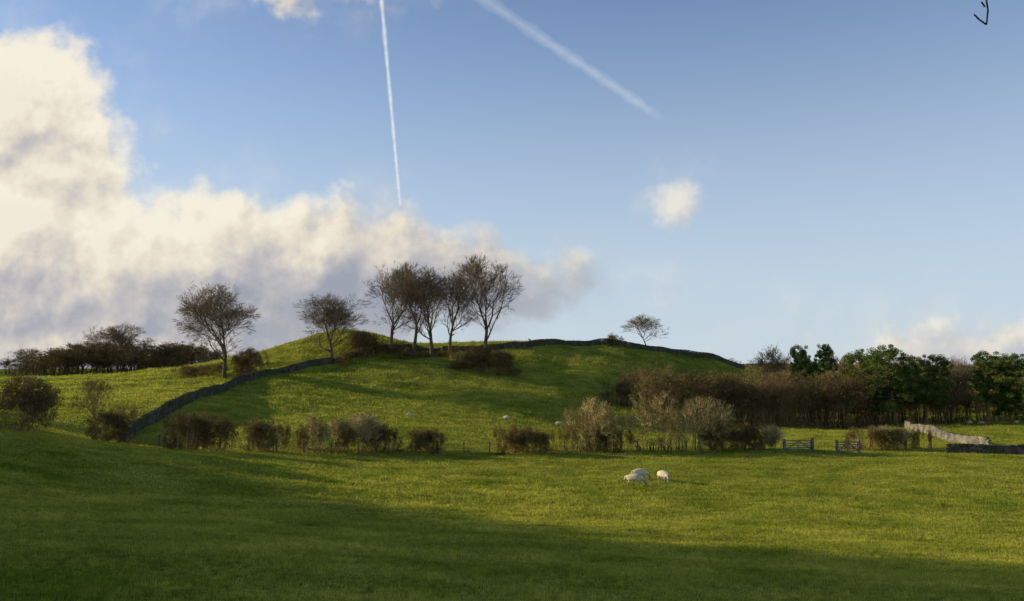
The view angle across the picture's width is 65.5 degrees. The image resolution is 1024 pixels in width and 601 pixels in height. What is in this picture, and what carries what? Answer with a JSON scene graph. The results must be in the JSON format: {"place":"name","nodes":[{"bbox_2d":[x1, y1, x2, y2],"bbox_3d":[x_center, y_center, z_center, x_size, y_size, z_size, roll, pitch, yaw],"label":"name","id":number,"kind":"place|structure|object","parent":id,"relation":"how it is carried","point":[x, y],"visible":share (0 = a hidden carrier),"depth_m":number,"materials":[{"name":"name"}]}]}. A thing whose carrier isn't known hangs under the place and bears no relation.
{"place":"outdoors","nodes":[
{"label":"outdoors","id":0,"kind":"place"},
{"bbox_2d":[0,329,1023,600],"bbox_3d":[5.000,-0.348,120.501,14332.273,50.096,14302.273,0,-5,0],"label":"ground","id":1,"kind":"structure","parent":0,"point":[616,362],"depth_m":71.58,"materials":[{"name":"green plant"}]},
{"bbox_2d":[12,346,43,365],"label":"ash tree","id":2,"kind":"object","parent":1,"relation":"on","point":[24,353],"visible":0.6,"depth_m":214.04,"materials":[{"name":"brown plant"}]},
{"bbox_2d":[0,370,65,432],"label":"hawthorn bush","id":3,"kind":"object","parent":1,"relation":"on","point":[40,401],"visible":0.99,"depth_m":58.97,"materials":[{"name":"brown plant"}]},
{"bbox_2d":[68,377,114,436],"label":"hawthorn tree","id":4,"kind":"object","parent":1,"relation":"on","point":[96,390],"visible":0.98,"depth_m":70.10,"materials":[{"name":"brown plant"}]},
{"bbox_2d":[78,405,141,443],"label":"hawthorn bush","id":5,"kind":"object","parent":1,"relation":"on","point":[107,419],"visible":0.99,"depth_m":66.19,"materials":[{"name":"brown plant"}]},
{"bbox_2d":[0,340,234,376],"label":"distant trees","id":6,"kind":"object","parent":1,"relation":"on","point":[76,356],"visible":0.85,"depth_m":194.17,"materials":[{"name":"brown plant"}]},
{"bbox_2d":[81,322,155,372],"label":"oak tree","id":7,"kind":"object","parent":1,"relation":"on","point":[117,336],"visible":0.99,"depth_m":187.57,"materials":[{"name":"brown plant"}]},
{"bbox_2d":[162,410,238,450],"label":"hedge","id":8,"kind":"object","parent":1,"relation":"on","point":[196,427],"visible":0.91,"depth_m":68.80,"materials":[{"name":"brown plant"}]},
{"bbox_2d":[172,283,261,378],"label":"sycamore tree","id":9,"kind":"object","parent":1,"relation":"on","point":[207,309],"visible":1,"depth_m":138.53,"materials":[{"name":"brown plant"}]},
{"bbox_2d":[241,417,292,452],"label":"hedge","id":10,"kind":"object","parent":1,"relation":"on","point":[255,430],"visible":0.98,"depth_m":74.82,"materials":[{"name":"brown plant"}]},
{"bbox_2d":[117,344,440,442],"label":"dry stone wall","id":11,"kind":"structure","parent":1,"relation":"on","point":[154,416],"depth_m":112.89,"materials":[{"name":"grey stone"}]},
{"bbox_2d":[293,290,371,358],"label":"oak tree","id":12,"kind":"object","parent":1,"relation":"on","point":[334,315],"visible":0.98,"depth_m":154.10,"materials":[{"name":"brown plant"}]},
{"bbox_2d":[170,330,522,378],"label":"hill scrub","id":13,"kind":"object","parent":1,"relation":"on","point":[365,342],"visible":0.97,"depth_m":150.71,"materials":[{"name":"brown plant"}]},
{"bbox_2d":[293,410,403,454],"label":"hedge","id":14,"kind":"object","parent":1,"relation":"on","point":[371,432],"visible":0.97,"depth_m":77.95,"materials":[{"name":"brown plant"}]},
{"bbox_2d":[362,260,429,353],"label":"beech tree","id":15,"kind":"object","parent":1,"relation":"on","point":[385,289],"visible":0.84,"depth_m":160.66,"materials":[{"name":"brown plant"}]},
{"bbox_2d":[386,260,445,353],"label":"beech tree","id":16,"kind":"object","parent":1,"relation":"on","point":[414,308],"visible":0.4,"depth_m":162.70,"materials":[{"name":"brown plant"}]},
{"bbox_2d":[402,425,446,454],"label":"hedge","id":17,"kind":"object","parent":1,"relation":"on","point":[423,438],"visible":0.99,"depth_m":80.17,"materials":[{"name":"brown plant"}]},
{"bbox_2d":[394,267,457,357],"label":"beech tree","id":18,"kind":"object","parent":1,"relation":"on","point":[427,298],"visible":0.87,"depth_m":159.43,"materials":[{"name":"brown plant"}]},
{"bbox_2d":[125,429,764,453],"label":"fence","id":19,"kind":"object","parent":1,"relation":"on","point":[489,443],"visible":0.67,"depth_m":80.02,"materials":[{"name":"brown wood"}]},
{"bbox_2d":[429,262,479,352],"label":"beech tree","id":20,"kind":"object","parent":1,"relation":"on","point":[452,321],"visible":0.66,"depth_m":164.48,"materials":[{"name":"brown plant"}]},
{"bbox_2d":[450,252,524,362],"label":"beech tree","id":21,"kind":"object","parent":1,"relation":"on","point":[476,270],"visible":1,"depth_m":156.54,"materials":[{"name":"brown plant"}]},
{"bbox_2d":[491,423,552,454],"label":"hedge","id":22,"kind":"object","parent":1,"relation":"on","point":[514,436],"visible":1,"depth_m":79.69,"materials":[{"name":"brown plant"}]},
{"bbox_2d":[543,394,634,452],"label":"hedge","id":23,"kind":"object","parent":1,"relation":"on","point":[600,424],"visible":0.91,"depth_m":82.39,"materials":[{"name":"brown plant"}]},
{"bbox_2d":[442,338,744,369],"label":"dry stone wall","id":24,"kind":"structure","parent":1,"relation":"on","point":[541,342],"depth_m":177.47,"materials":[{"name":"grey stone"}]},
{"bbox_2d":[607,333,623,346],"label":"hawthorn bush","id":25,"kind":"object","parent":1,"relation":"on","point":[611,337],"visible":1,"depth_m":177.90,"materials":[{"name":"brown plant"}]},
{"bbox_2d":[624,474,647,485],"bbox_3d":[8.864,12.850,57.072,1.676,0.886,0.606,-1,-5,14],"label":"sheep","id":26,"kind":"object","parent":1,"relation":"on","point":[635,477],"visible":0.91,"depth_m":56.87},
{"bbox_2d":[631,468,650,478],"bbox_3d":[9.869,13.295,61.080,1.596,0.851,0.602,1,-5,-11],"label":"sheep","id":27,"kind":"object","parent":1,"relation":"on","point":[641,471],"visible":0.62,"depth_m":60.92},
{"bbox_2d":[620,314,669,344],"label":"ash tree","id":28,"kind":"object","parent":1,"relation":"on","point":[641,324],"visible":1,"depth_m":183.02,"materials":[{"name":"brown plant"}]},
{"bbox_2d":[657,470,669,481],"bbox_3d":[11.412,13.181,59.811,0.614,0.868,1.628,3,-6,-27],"label":"sheep","id":29,"kind":"object","parent":1,"relation":"on","point":[664,474],"visible":0.94,"depth_m":59.53},
{"bbox_2d":[617,390,787,451],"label":"hedge","id":30,"kind":"object","parent":1,"relation":"on","point":[716,432],"visible":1,"depth_m":82.95,"materials":[{"name":"brown plant"}]},
{"bbox_2d":[691,389,726,414],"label":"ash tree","id":31,"kind":"object","parent":1,"relation":"on","point":[712,390],"visible":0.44,"depth_m":127.00,"materials":[{"name":"brown plant"}]},
{"bbox_2d":[745,342,790,416],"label":"ash tree","id":32,"kind":"object","parent":1,"relation":"on","point":[775,364],"visible":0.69,"depth_m":147.93,"materials":[{"name":"brown plant"}]},
{"bbox_2d":[782,438,813,451],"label":"field gate","id":33,"kind":"structure","parent":1,"relation":"on","point":[811,445],"depth_m":80.61,"materials":[{"name":"grey wood"}]},
{"bbox_2d":[787,344,813,420],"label":"scots pine tree","id":34,"kind":"object","parent":1,"relation":"on","point":[800,356],"visible":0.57,"depth_m":139.52,"materials":[{"name":"green plant"}]},
{"bbox_2d":[788,380,821,426],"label":"ash tree","id":35,"kind":"object","parent":1,"relation":"on","point":[799,388],"visible":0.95,"depth_m":124.73,"materials":[{"name":"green plant"}]},
{"bbox_2d":[794,354,820,420],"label":"scots pine tree","id":36,"kind":"object","parent":1,"relation":"on","point":[809,356],"visible":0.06,"depth_m":148.55,"materials":[{"name":"green plant"}]},
{"bbox_2d":[599,362,1023,428],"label":"woodland","id":37,"kind":"object","parent":1,"relation":"on","point":[776,396],"visible":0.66,"depth_m":127.30,"materials":[{"name":"brown plant"}]},
{"bbox_2d":[801,344,842,421],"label":"scots pine tree","id":38,"kind":"object","parent":1,"relation":"on","point":[825,355],"visible":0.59,"depth_m":138.12,"materials":[{"name":"green plant"}]},
{"bbox_2d":[830,354,856,417],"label":"ash tree","id":39,"kind":"object","parent":1,"relation":"on","point":[839,364],"visible":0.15,"depth_m":153.70,"materials":[{"name":"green plant"}]},
{"bbox_2d":[835,439,860,452],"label":"field gate","id":40,"kind":"structure","parent":1,"relation":"on","point":[858,449],"depth_m":81.17,"materials":[{"name":"grey wood"}]},
{"bbox_2d":[838,348,874,426],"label":"scots pine tree","id":41,"kind":"object","parent":1,"relation":"on","point":[853,357],"visible":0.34,"depth_m":132.73,"materials":[{"name":"green plant"}]},
{"bbox_2d":[727,356,1023,377],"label":"tree line","id":42,"kind":"object","parent":1,"relation":"on","point":[855,366],"visible":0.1,"depth_m":415.43,"materials":[{"name":"brown plant"}]},
{"bbox_2d":[866,358,900,424],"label":"scots pine tree","id":43,"kind":"object","parent":1,"relation":"on","point":[872,364],"visible":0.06,"depth_m":128.81,"materials":[{"name":"green plant"}]},
{"bbox_2d":[843,423,932,450],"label":"hedge","id":44,"kind":"object","parent":1,"relation":"on","point":[887,437],"visible":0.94,"depth_m":84.33,"materials":[{"name":"brown plant"}]},
{"bbox_2d":[859,344,924,425],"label":"scots pine tree","id":45,"kind":"object","parent":1,"relation":"on","point":[901,382],"visible":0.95,"depth_m":123.11,"materials":[{"name":"green plant"}]},
{"bbox_2d":[856,439,931,448],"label":"fence","id":46,"kind":"object","parent":1,"relation":"on","point":[911,440],"visible":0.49,"depth_m":85.20,"materials":[{"name":"brown wood"}]},
{"bbox_2d":[897,361,927,422],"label":"scots pine tree","id":47,"kind":"object","parent":1,"relation":"on","point":[915,367],"visible":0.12,"depth_m":128.66,"materials":[{"name":"green plant"}]},
{"bbox_2d":[907,354,955,424],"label":"scots pine tree","id":48,"kind":"object","parent":1,"relation":"on","point":[924,379],"visible":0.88,"depth_m":124.50,"materials":[{"name":"green plant"}]},
{"bbox_2d":[931,364,949,424],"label":"scots pine tree","id":49,"kind":"object","parent":1,"relation":"on","point":[942,405],"visible":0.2,"depth_m":132.67,"materials":[{"name":"green plant"}]},
{"bbox_2d":[904,421,991,444],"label":"dry stone wall","id":50,"kind":"structure","parent":1,"relation":"on","point":[942,434],"depth_m":92.83,"materials":[{"name":"stone"}]},
{"bbox_2d":[940,354,975,423],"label":"ash tree","id":51,"kind":"object","parent":1,"relation":"on","point":[959,375],"visible":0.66,"depth_m":134.14,"materials":[{"name":"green plant"}]},
{"bbox_2d":[958,367,977,418],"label":"scots pine tree","id":52,"kind":"object","parent":1,"relation":"on","point":[970,386],"visible":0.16,"depth_m":148.33,"materials":[{"name":"green plant"}]},
{"bbox_2d":[945,443,1023,453],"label":"dry stone wall","id":53,"kind":"structure","parent":1,"relation":"on","point":[986,449],"depth_m":80.76,"materials":[{"name":"grey stone"}]},
{"bbox_2d":[967,350,1012,425],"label":"scots pine tree","id":54,"kind":"object","parent":1,"relation":"on","point":[982,386],"visible":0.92,"depth_m":120.97,"materials":[{"name":"green plant"}]},
{"bbox_2d":[987,353,1023,411],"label":"scots pine tree","id":55,"kind":"object","parent":1,"relation":"on","point":[1015,367],"visible":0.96,"depth_m":118.98,"materials":[{"name":"green plant"}]},
{"bbox_2d":[989,365,1022,424],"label":"scots pine tree","id":56,"kind":"object","parent":1,"relation":"on","point":[1003,406],"visible":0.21,"depth_m":126.65,"materials":[{"name":"green plant"}]},
{"bbox_2d":[0,0,1023,368],"label":"sky","id":57,"kind":"structure","parent":0,"point":[744,177],"materials":[{"name":"blue"}]},
{"bbox_2d":[380,0,399,200],"bbox_3d":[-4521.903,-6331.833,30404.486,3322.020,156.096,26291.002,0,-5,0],"label":"contrail","id":58,"kind":"object","parent":57,"relation":"in","point":[381,3],"visible":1,"depth_m":26029.19,"materials":[{"name":"white"}]},
{"bbox_2d":[974,0,988,24],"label":"overhanging branch","id":59,"kind":"object","parent":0,"point":[978,18],"visible":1,"depth_m":4.14,"materials":[{"name":"black plant"}]}
]}

